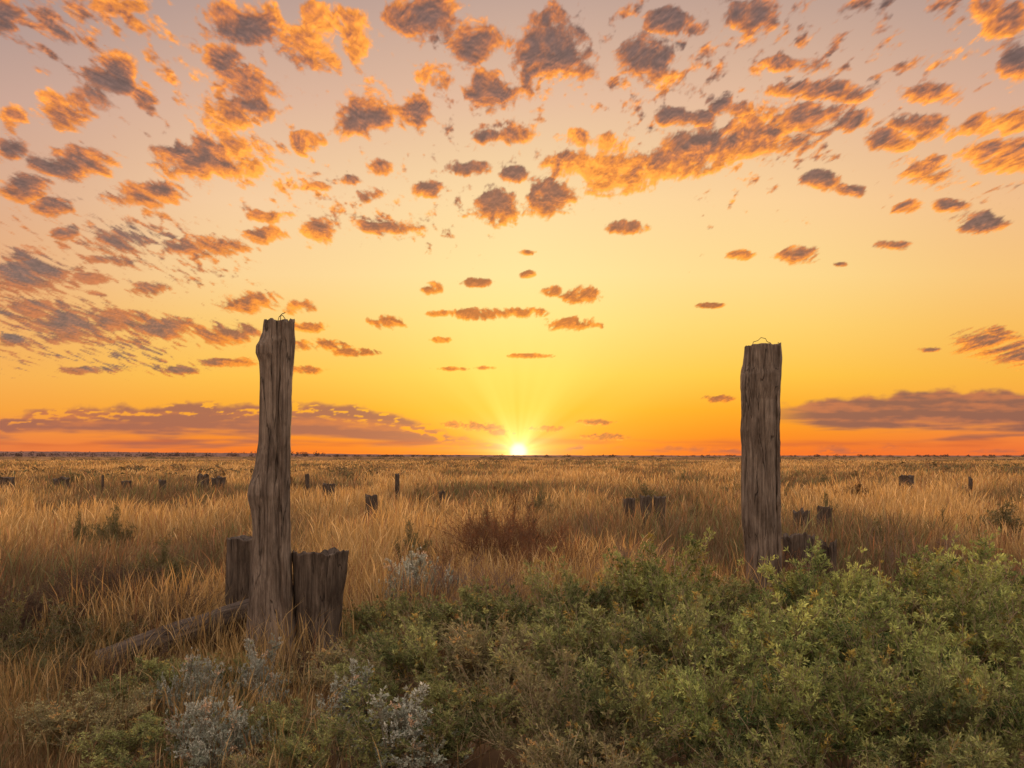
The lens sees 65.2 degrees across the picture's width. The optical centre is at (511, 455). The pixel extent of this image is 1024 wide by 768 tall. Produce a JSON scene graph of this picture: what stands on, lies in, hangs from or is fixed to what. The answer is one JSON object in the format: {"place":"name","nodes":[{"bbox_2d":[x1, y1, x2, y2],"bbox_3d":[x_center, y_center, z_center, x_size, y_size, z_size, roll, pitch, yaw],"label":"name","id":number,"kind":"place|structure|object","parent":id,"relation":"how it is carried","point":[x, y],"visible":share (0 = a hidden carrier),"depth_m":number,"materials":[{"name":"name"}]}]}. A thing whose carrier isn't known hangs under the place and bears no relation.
{"place":"outdoors","nodes":[
{"label":"outdoors","id":0,"kind":"place"},
{"bbox_2d":[0,451,1020,456],"bbox_3d":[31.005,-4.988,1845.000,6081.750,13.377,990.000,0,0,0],"label":"hills","id":1,"kind":"structure","parent":0,"point":[197,454],"depth_m":1607.80,"materials":[{"name":"brown"}]},
{"bbox_2d":[0,457,1023,767],"bbox_3d":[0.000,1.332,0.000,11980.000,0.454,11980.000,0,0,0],"label":"ground","id":2,"kind":"structure","parent":0,"point":[492,759],"depth_m":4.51,"materials":[{"name":"brown plant"}]},
{"bbox_2d":[0,477,14,488],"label":"wooden stump","id":3,"kind":"object","parent":2,"relation":"on","point":[6,480],"visible":0.42,"depth_m":25.85,"materials":[{"name":"brown wood"}]},
{"bbox_2d":[0,585,72,687],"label":"bush","id":4,"kind":"object","parent":2,"relation":"on","point":[17,639],"visible":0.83,"depth_m":4.59,"materials":[{"name":"green plant"}]},
{"bbox_2d":[0,573,103,659],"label":"dry shrub","id":5,"kind":"object","parent":2,"relation":"on","point":[22,620],"visible":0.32,"depth_m":5.22,"materials":[{"name":"brown plant"}]},
{"bbox_2d":[53,476,69,493],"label":"wooden stump","id":6,"kind":"object","parent":2,"relation":"on","point":[62,478],"visible":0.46,"depth_m":25.85,"materials":[{"name":"brown wood"}]},
{"bbox_2d":[36,470,98,484],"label":"shrub","id":7,"kind":"object","parent":2,"relation":"on","point":[72,478],"visible":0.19,"depth_m":32.82,"materials":[{"name":"brown plant"}]},
{"bbox_2d":[0,594,155,668],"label":"bush","id":8,"kind":"object","parent":2,"relation":"on","point":[78,639],"visible":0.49,"depth_m":4.98,"materials":[{"name":"green plant"}]},
{"bbox_2d":[61,506,95,552],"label":"shrub","id":9,"kind":"object","parent":2,"relation":"on","point":[77,530],"visible":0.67,"depth_m":10.77,"materials":[{"name":"green plant"}]},
{"bbox_2d":[1,681,162,754],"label":"bush","id":10,"kind":"object","parent":2,"relation":"on","point":[70,721],"visible":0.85,"depth_m":3.55,"materials":[{"name":"green plant"}]},
{"bbox_2d":[0,568,178,630],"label":"dry shrub","id":11,"kind":"object","parent":2,"relation":"on","point":[45,586],"visible":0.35,"depth_m":5.63,"materials":[{"name":"brown plant"}]},
{"bbox_2d":[78,499,137,557],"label":"shrub","id":12,"kind":"object","parent":2,"relation":"on","point":[102,532],"visible":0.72,"depth_m":10.50,"materials":[{"name":"green plant"}]},
{"bbox_2d":[33,638,188,705],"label":"dry shrub","id":13,"kind":"object","parent":2,"relation":"on","point":[106,671],"visible":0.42,"depth_m":4.23,"materials":[{"name":"brown plant"}]},
{"bbox_2d":[45,553,206,618],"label":"dry shrub","id":14,"kind":"object","parent":2,"relation":"on","point":[110,577],"visible":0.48,"depth_m":6.56,"materials":[{"name":"brown plant"}]},
{"bbox_2d":[121,480,131,489],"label":"wooden stump","id":15,"kind":"object","parent":2,"relation":"on","point":[125,482],"visible":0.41,"depth_m":24.89,"materials":[{"name":"brown wood"}]},
{"bbox_2d":[62,653,214,707],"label":"bush","id":16,"kind":"object","parent":2,"relation":"on","point":[161,667],"visible":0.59,"depth_m":4.09,"materials":[{"name":"green plant"}]},
{"bbox_2d":[74,570,224,637],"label":"dry shrub","id":17,"kind":"object","parent":2,"relation":"on","point":[160,613],"visible":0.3,"depth_m":5.41,"materials":[{"name":"brown plant"}]},
{"bbox_2d":[65,708,256,767],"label":"bush","id":18,"kind":"object","parent":2,"relation":"on","point":[152,730],"visible":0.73,"depth_m":3.27,"materials":[{"name":"green plant"}]},
{"bbox_2d":[121,528,205,602],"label":"shrub","id":19,"kind":"object","parent":2,"relation":"on","point":[165,556],"visible":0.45,"depth_m":7.17,"materials":[{"name":"green plant"}]},
{"bbox_2d":[95,598,248,669],"bbox_3d":[-1.829,1.042,5.157,1.545,0.158,0.177,-16,9,-32],"label":"fallen log","id":20,"kind":"object","parent":2,"relation":"on","point":[229,608],"visible":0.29,"depth_m":4.93,"materials":[{"name":"brown wood"}]},
{"bbox_2d":[142,647,230,720],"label":"silver bush","id":21,"kind":"object","parent":2,"relation":"on","point":[193,677],"visible":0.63,"depth_m":3.93,"materials":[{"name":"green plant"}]},
{"bbox_2d":[197,473,208,495],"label":"wooden stump","id":22,"kind":"object","parent":2,"relation":"on","point":[205,479],"visible":0.47,"depth_m":24.88,"materials":[{"name":"brown wood"}]},
{"bbox_2d":[172,603,246,660],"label":"dry shrub","id":23,"kind":"object","parent":2,"relation":"on","point":[236,632],"visible":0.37,"depth_m":5.00,"materials":[{"name":"brown plant"}]},
{"bbox_2d":[161,688,275,767],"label":"silver bush","id":24,"kind":"object","parent":2,"relation":"on","point":[199,751],"visible":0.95,"depth_m":3.28,"materials":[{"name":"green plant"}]},
{"bbox_2d":[211,475,226,491],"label":"wooden stump","id":25,"kind":"object","parent":2,"relation":"on","point":[217,479],"visible":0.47,"depth_m":25.33,"materials":[{"name":"brown wood"}]},
{"bbox_2d":[182,643,290,706],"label":"bush","id":26,"kind":"object","parent":2,"relation":"on","point":[236,664],"visible":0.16,"depth_m":4.23,"materials":[{"name":"green plant"}]},
{"bbox_2d":[225,535,251,652],"bbox_3d":[-1.847,0.950,5.498,0.241,0.799,0.221,0,0,0],"label":"wooden stump","id":27,"kind":"object","parent":2,"relation":"on","point":[238,565],"visible":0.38,"depth_m":5.40,"materials":[{"name":"brown wood"}]},
{"bbox_2d":[184,747,316,767],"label":"bush","id":28,"kind":"object","parent":2,"relation":"on","point":[240,761],"visible":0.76,"depth_m":3.10,"materials":[{"name":"green plant"}]},
{"bbox_2d":[223,632,289,711],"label":"silver bush","id":29,"kind":"object","parent":2,"relation":"on","point":[256,662],"visible":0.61,"depth_m":4.02,"materials":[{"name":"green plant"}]},
{"bbox_2d":[246,312,295,673],"bbox_3d":[-1.502,0.232,5.003,0.359,2.243,0.324,0,0,0],"label":"tall post","id":30,"kind":"object","parent":2,"relation":"on","point":[271,575],"visible":0.94,"depth_m":4.92,"materials":[{"name":"brown wood"}]},
{"bbox_2d":[212,694,368,751],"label":"bush","id":31,"kind":"object","parent":2,"relation":"on","point":[285,729],"visible":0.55,"depth_m":3.51,"materials":[{"name":"green plant"}]},
{"bbox_2d":[305,473,309,497],"bbox_3d":[-5.634,0.914,22.000,0.143,0.872,0.125,0,0,0],"label":"fence post","id":32,"kind":"object","parent":2,"relation":"on","point":[307,479],"visible":0.58,"depth_m":21.95,"materials":[{"name":"brown wood"}]},
{"bbox_2d":[228,713,390,767],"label":"bush","id":33,"kind":"object","parent":2,"relation":"on","point":[302,746],"visible":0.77,"depth_m":3.19,"materials":[{"name":"green plant"}]},
{"bbox_2d":[266,644,353,689],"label":"dry shrub","id":34,"kind":"object","parent":2,"relation":"on","point":[304,661],"visible":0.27,"depth_m":4.50,"materials":[{"name":"brown plant"}]},
{"bbox_2d":[292,547,348,665],"bbox_3d":[-1.218,0.967,5.062,0.367,0.765,0.315,0,0,0],"label":"wooden stump","id":35,"kind":"object","parent":2,"relation":"on","point":[319,580],"visible":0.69,"depth_m":4.94,"materials":[{"name":"brown wood"}]},
{"bbox_2d":[322,483,335,502],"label":"wooden stump","id":36,"kind":"object","parent":2,"relation":"on","point":[326,487],"visible":0.42,"depth_m":20.87,"materials":[{"name":"brown wood"}]},
{"bbox_2d":[268,639,415,698],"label":"bush","id":37,"kind":"object","parent":2,"relation":"on","point":[339,657],"visible":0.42,"depth_m":4.32,"materials":[{"name":"green plant"}]},
{"bbox_2d":[310,655,377,737],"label":"silver bush","id":38,"kind":"object","parent":2,"relation":"on","point":[364,677],"visible":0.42,"depth_m":3.76,"materials":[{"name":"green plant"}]},
{"bbox_2d":[330,470,362,483],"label":"shrub","id":39,"kind":"object","parent":2,"relation":"on","point":[349,476],"visible":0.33,"depth_m":34.97,"materials":[{"name":"brown plant"}]},
{"bbox_2d":[365,494,377,522],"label":"wooden stump","id":40,"kind":"object","parent":2,"relation":"on","point":[373,498],"visible":0.49,"depth_m":14.52,"materials":[{"name":"brown wood"}]},
{"bbox_2d":[328,588,460,652],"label":"bush","id":41,"kind":"object","parent":2,"relation":"on","point":[364,617],"visible":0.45,"depth_m":5.20,"materials":[{"name":"green plant"}]},
{"bbox_2d":[395,473,399,497],"bbox_3d":[-3.156,0.910,22.001,0.144,0.880,0.130,0,0,0],"label":"fence post","id":42,"kind":"object","parent":2,"relation":"on","point":[397,485],"visible":0.74,"depth_m":21.96,"materials":[{"name":"brown wood"}]},
{"bbox_2d":[351,681,473,767],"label":"silver bush","id":43,"kind":"object","parent":2,"relation":"on","point":[414,759],"visible":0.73,"depth_m":3.13,"materials":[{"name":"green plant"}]},
{"bbox_2d":[392,514,441,562],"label":"shrub","id":44,"kind":"object","parent":2,"relation":"on","point":[425,547],"visible":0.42,"depth_m":8.87,"materials":[{"name":"green plant"}]},
{"bbox_2d":[309,608,526,716],"bbox_3d":[-0.575,1.085,4.101,1.220,0.522,1.212,0,0,38],"label":"bush","id":45,"kind":"object","parent":2,"relation":"on","point":[391,653],"visible":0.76,"depth_m":4.04,"materials":[{"name":"green plant"}]},
{"bbox_2d":[375,544,466,609],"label":"silver bush","id":46,"kind":"object","parent":2,"relation":"on","point":[408,563],"visible":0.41,"depth_m":6.55,"materials":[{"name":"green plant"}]},
{"bbox_2d":[290,668,552,767],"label":"bush","id":47,"kind":"object","parent":2,"relation":"on","point":[447,723],"visible":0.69,"depth_m":3.24,"materials":[{"name":"green plant"}]},
{"bbox_2d":[381,543,515,611],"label":"dry shrub","id":48,"kind":"object","parent":2,"relation":"on","point":[443,580],"visible":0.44,"depth_m":6.42,"materials":[{"name":"brown plant"}]},
{"bbox_2d":[373,578,556,646],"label":"bush","id":49,"kind":"object","parent":2,"relation":"on","point":[436,613],"visible":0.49,"depth_m":5.10,"materials":[{"name":"green plant"}]},
{"bbox_2d":[469,501,505,543],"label":"shrub","id":50,"kind":"object","parent":2,"relation":"on","point":[485,524],"visible":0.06,"depth_m":10.01,"materials":[{"name":"brown plant"}]},
{"bbox_2d":[426,559,563,633],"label":"dry shrub","id":51,"kind":"object","parent":2,"relation":"on","point":[494,577],"visible":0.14,"depth_m":5.93,"materials":[{"name":"brown plant"}]},
{"bbox_2d":[482,480,507,499],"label":"shrub","id":52,"kind":"object","parent":2,"relation":"on","point":[504,490],"visible":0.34,"depth_m":21.57,"materials":[{"name":"brown plant"}]},
{"bbox_2d":[423,471,577,576],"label":"dry shrub","id":53,"kind":"object","parent":2,"relation":"on","point":[493,533],"visible":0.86,"depth_m":8.52,"materials":[{"name":"brown plant"}]},
{"bbox_2d":[409,609,601,711],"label":"bush","id":54,"kind":"object","parent":2,"relation":"on","point":[471,655],"visible":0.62,"depth_m":4.03,"materials":[{"name":"green plant"}]},
{"bbox_2d":[0,456,1023,478],"bbox_3d":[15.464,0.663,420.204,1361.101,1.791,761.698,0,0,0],"label":"scrub","id":55,"kind":"object","parent":2,"relation":"on","point":[372,466],"visible":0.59,"depth_m":87.25,"materials":[{"name":"brown plant"}]},
{"bbox_2d":[0,451,1023,456],"bbox_3d":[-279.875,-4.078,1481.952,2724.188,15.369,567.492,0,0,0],"label":"skyline trees","id":56,"kind":"object","parent":2,"relation":"on","point":[304,454],"visible":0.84,"depth_m":1351.56,"materials":[{"name":"brown plant"}]},
{"bbox_2d":[517,498,557,556],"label":"shrub","id":57,"kind":"object","parent":2,"relation":"on","point":[536,531],"visible":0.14,"depth_m":9.28,"materials":[{"name":"green plant"}]},
{"bbox_2d":[524,487,556,519],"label":"shrub","id":58,"kind":"object","parent":2,"relation":"on","point":[538,504],"visible":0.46,"depth_m":15.53,"materials":[{"name":"green plant"}]},
{"bbox_2d":[439,545,666,654],"bbox_3d":[0.412,0.985,4.938,1.408,0.745,1.398,0,0,-36],"label":"bush","id":59,"kind":"object","parent":2,"relation":"on","point":[573,595],"visible":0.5,"depth_m":4.97,"materials":[{"name":"green plant"}]},
{"bbox_2d":[500,508,609,589],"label":"dry shrub","id":60,"kind":"object","parent":2,"relation":"on","point":[533,541],"visible":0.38,"depth_m":7.54,"materials":[{"name":"brown plant"}]},
{"bbox_2d":[431,637,688,767],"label":"bush","id":61,"kind":"object","parent":2,"relation":"on","point":[548,692],"visible":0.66,"depth_m":3.15,"materials":[{"name":"green plant"}]},
{"bbox_2d":[481,719,665,767],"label":"bush","id":62,"kind":"object","parent":2,"relation":"on","point":[555,758],"visible":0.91,"depth_m":2.84,"materials":[{"name":"green plant"}]},
{"bbox_2d":[574,506,599,539],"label":"shrub","id":63,"kind":"object","parent":2,"relation":"on","point":[586,525],"visible":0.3,"depth_m":11.00,"materials":[{"name":"green plant"}]},
{"bbox_2d":[486,601,688,701],"bbox_3d":[0.522,1.043,4.211,1.140,0.613,1.373,0,0,45],"label":"bush","id":64,"kind":"object","parent":2,"relation":"on","point":[553,633],"visible":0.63,"depth_m":4.02,"materials":[{"name":"green plant"}]},
{"bbox_2d":[623,497,634,529],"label":"wooden stump","id":65,"kind":"object","parent":2,"relation":"on","point":[630,501],"visible":0.41,"depth_m":12.73,"materials":[{"name":"brown wood"}]},
{"bbox_2d":[570,529,698,600],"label":"dry shrub","id":66,"kind":"object","parent":2,"relation":"on","point":[625,552],"visible":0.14,"depth_m":6.63,"materials":[{"name":"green plant"}]},
{"bbox_2d":[505,644,771,767],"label":"bush","id":67,"kind":"object","parent":2,"relation":"on","point":[601,701],"visible":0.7,"depth_m":3.14,"materials":[{"name":"green plant"}]},
{"bbox_2d":[639,494,651,536],"bbox_3d":[2.039,0.966,12.197,0.202,0.768,0.200,0,0,34],"label":"wooden stump","id":68,"kind":"object","parent":2,"relation":"on","point":[646,501],"visible":0.38,"depth_m":12.13,"materials":[{"name":"brown wood"}]},
{"bbox_2d":[622,480,676,506],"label":"shrub","id":69,"kind":"object","parent":2,"relation":"on","point":[646,492],"visible":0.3,"depth_m":18.94,"materials":[{"name":"green plant"}]},
{"bbox_2d":[541,526,765,662],"bbox_3d":[1.006,0.914,5.149,1.457,0.886,1.346,0,0,-29],"label":"bush","id":70,"kind":"object","parent":2,"relation":"on","point":[654,582],"visible":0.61,"depth_m":5.15,"materials":[{"name":"green plant"}]},
{"bbox_2d":[653,495,665,536],"bbox_3d":[2.251,0.971,12.200,0.206,0.758,0.193,0,0,0],"label":"wooden stump","id":71,"kind":"object","parent":2,"relation":"on","point":[658,501],"visible":0.4,"depth_m":12.13,"materials":[{"name":"brown wood"}]},
{"bbox_2d":[551,586,796,708],"bbox_3d":[0.777,1.018,4.100,1.258,0.671,1.268,0,0,-11],"label":"bush","id":72,"kind":"object","parent":2,"relation":"on","point":[659,635],"visible":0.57,"depth_m":4.00,"materials":[{"name":"green plant"}]},
{"bbox_2d":[684,493,710,526],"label":"shrub","id":73,"kind":"object","parent":2,"relation":"on","point":[697,499],"visible":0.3,"depth_m":13.86,"materials":[{"name":"green plant"}]},
{"bbox_2d":[635,574,842,669],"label":"bush","id":74,"kind":"object","parent":2,"relation":"on","point":[732,600],"visible":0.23,"depth_m":4.99,"materials":[{"name":"green plant"}]},
{"bbox_2d":[619,627,889,767],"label":"bush","id":75,"kind":"object","parent":2,"relation":"on","point":[686,688],"visible":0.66,"depth_m":3.18,"materials":[{"name":"green plant"}]},
{"bbox_2d":[740,337,781,609],"bbox_3d":[1.965,0.202,6.302,0.325,2.259,0.278,0,0,0],"label":"tall post","id":76,"kind":"object","parent":2,"relation":"on","point":[760,384],"visible":0.81,"depth_m":6.20,"materials":[{"name":"brown wood"}]},
{"bbox_2d":[642,588,893,706],"bbox_3d":[1.296,0.988,4.066,1.216,0.725,1.316,0,0,18],"label":"bush","id":77,"kind":"object","parent":2,"relation":"on","point":[822,644],"visible":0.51,"depth_m":3.98,"materials":[{"name":"green plant"}]},
{"bbox_2d":[651,714,887,767],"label":"bush","id":78,"kind":"object","parent":2,"relation":"on","point":[778,760],"visible":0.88,"depth_m":2.78,"materials":[{"name":"green plant"}]},
{"bbox_2d":[743,549,824,580],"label":"dry shrub","id":79,"kind":"object","parent":2,"relation":"on","point":[789,568],"visible":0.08,"depth_m":6.70,"materials":[{"name":"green plant"}]},
{"bbox_2d":[782,532,814,576],"bbox_3d":[2.611,1.014,7.297,0.322,0.671,0.292,0,0,0],"label":"wooden stump","id":80,"kind":"object","parent":2,"relation":"on","point":[794,542],"visible":0.33,"depth_m":7.19,"materials":[{"name":"brown wood"}]},
{"bbox_2d":[792,508,809,533],"bbox_3d":[4.056,1.036,11.202,0.258,0.629,0.235,0,0,0],"label":"wooden stump","id":81,"kind":"object","parent":2,"relation":"on","point":[804,516],"visible":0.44,"depth_m":11.12,"materials":[{"name":"brown wood"}]},
{"bbox_2d":[714,536,915,641],"bbox_3d":[2.005,0.923,5.291,1.271,0.871,0.982,0,0,34],"label":"bush","id":82,"kind":"object","parent":2,"relation":"on","point":[804,584],"visible":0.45,"depth_m":5.11,"materials":[{"name":"green plant"}]},
{"bbox_2d":[798,472,839,487],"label":"shrub","id":83,"kind":"object","parent":2,"relation":"on","point":[824,480],"visible":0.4,"depth_m":29.90,"materials":[{"name":"green plant"}]},
{"bbox_2d":[816,505,832,537],"bbox_3d":[4.609,1.035,11.801,0.242,0.631,0.222,0,0,0],"label":"wooden stump","id":84,"kind":"object","parent":2,"relation":"on","point":[826,512],"visible":0.45,"depth_m":11.72,"materials":[{"name":"brown wood"}]},
{"bbox_2d":[813,487,841,521],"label":"shrub","id":85,"kind":"object","parent":2,"relation":"on","point":[825,501],"visible":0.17,"depth_m":14.66,"materials":[{"name":"green plant"}]},
{"bbox_2d":[819,538,836,584],"bbox_3d":[2.922,1.055,7.403,0.168,0.589,0.150,0,0,0],"label":"wooden stump","id":86,"kind":"object","parent":2,"relation":"on","point":[830,552],"visible":0.3,"depth_m":7.35,"materials":[{"name":"brown wood"}]},
{"bbox_2d":[716,639,980,767],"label":"bush","id":87,"kind":"object","parent":2,"relation":"on","point":[844,720],"visible":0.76,"depth_m":3.03,"materials":[{"name":"green plant"}]},
{"bbox_2d":[834,477,874,499],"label":"shrub","id":88,"kind":"object","parent":2,"relation":"on","point":[858,487],"visible":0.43,"depth_m":22.33,"materials":[{"name":"green plant"}]},
{"bbox_2d":[861,515,885,559],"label":"shrub","id":89,"kind":"object","parent":2,"relation":"on","point":[868,526],"visible":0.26,"depth_m":8.87,"materials":[{"name":"green plant"}]},
{"bbox_2d":[844,514,911,554],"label":"shrub","id":90,"kind":"object","parent":2,"relation":"on","point":[878,525],"visible":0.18,"depth_m":9.48,"materials":[{"name":"green plant"}]},
{"bbox_2d":[750,578,1014,722],"bbox_3d":[1.869,0.973,4.083,0.950,0.762,1.229,0,0,-39],"label":"bush","id":91,"kind":"object","parent":2,"relation":"on","point":[863,638],"visible":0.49,"depth_m":3.87,"materials":[{"name":"green plant"}]},
{"bbox_2d":[772,631,1023,767],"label":"bush","id":92,"kind":"object","parent":2,"relation":"on","point":[968,712],"visible":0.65,"depth_m":3.02,"materials":[{"name":"green plant"}]},
{"bbox_2d":[898,474,913,493],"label":"wooden stump","id":93,"kind":"object","parent":2,"relation":"on","point":[910,479],"visible":0.41,"depth_m":25.84,"materials":[{"name":"brown wood"}]},
{"bbox_2d":[791,544,1023,659],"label":"bush","id":94,"kind":"object","parent":2,"relation":"on","point":[920,581],"visible":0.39,"depth_m":4.95,"materials":[{"name":"green plant"}]},
{"bbox_2d":[810,725,1023,767],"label":"bush","id":95,"kind":"object","parent":2,"relation":"on","point":[964,757],"visible":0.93,"depth_m":2.71,"materials":[{"name":"green plant"}]},
{"bbox_2d":[876,517,998,585],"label":"dry shrub","id":96,"kind":"object","parent":2,"relation":"on","point":[904,540],"visible":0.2,"depth_m":7.62,"materials":[{"name":"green plant"}]},
{"bbox_2d":[927,503,957,538],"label":"shrub","id":97,"kind":"object","parent":2,"relation":"on","point":[942,511],"visible":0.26,"depth_m":11.51,"materials":[{"name":"green plant"}]},
{"bbox_2d":[875,560,1023,708],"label":"bush","id":98,"kind":"object","parent":2,"relation":"on","point":[997,644],"visible":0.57,"depth_m":4.05,"materials":[{"name":"green plant"}]},
{"bbox_2d":[894,631,1023,767],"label":"bush","id":99,"kind":"object","parent":2,"relation":"on","point":[1014,707],"visible":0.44,"depth_m":3.24,"materials":[{"name":"green plant"}]},
{"bbox_2d":[968,477,972,498],"bbox_3d":[12.608,0.956,22.001,0.124,0.788,0.111,0,0,0],"label":"fence post","id":100,"kind":"object","parent":2,"relation":"on","point":[970,480],"visible":0.56,"depth_m":21.97,"materials":[{"name":"brown wood"}]},
{"bbox_2d":[918,523,1023,660],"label":"bush","id":101,"kind":"object","parent":2,"relation":"on","point":[1005,591],"visible":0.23,"depth_m":5.21,"materials":[{"name":"green plant"}]},
{"bbox_2d":[951,497,1023,543],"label":"shrub","id":102,"kind":"object","parent":2,"relation":"on","point":[1007,519],"visible":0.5,"depth_m":11.97,"materials":[{"name":"green plant"}]},
{"bbox_2d":[985,562,1023,630],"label":"bush","id":103,"kind":"object","parent":2,"relation":"on","point":[1008,581],"visible":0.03,"depth_m":5.21,"materials":[{"name":"green plant"}]},
{"bbox_2d":[0,0,1023,455],"label":"sky","id":104,"kind":"structure","parent":0,"point":[483,227],"materials":[{"name":"orange"}]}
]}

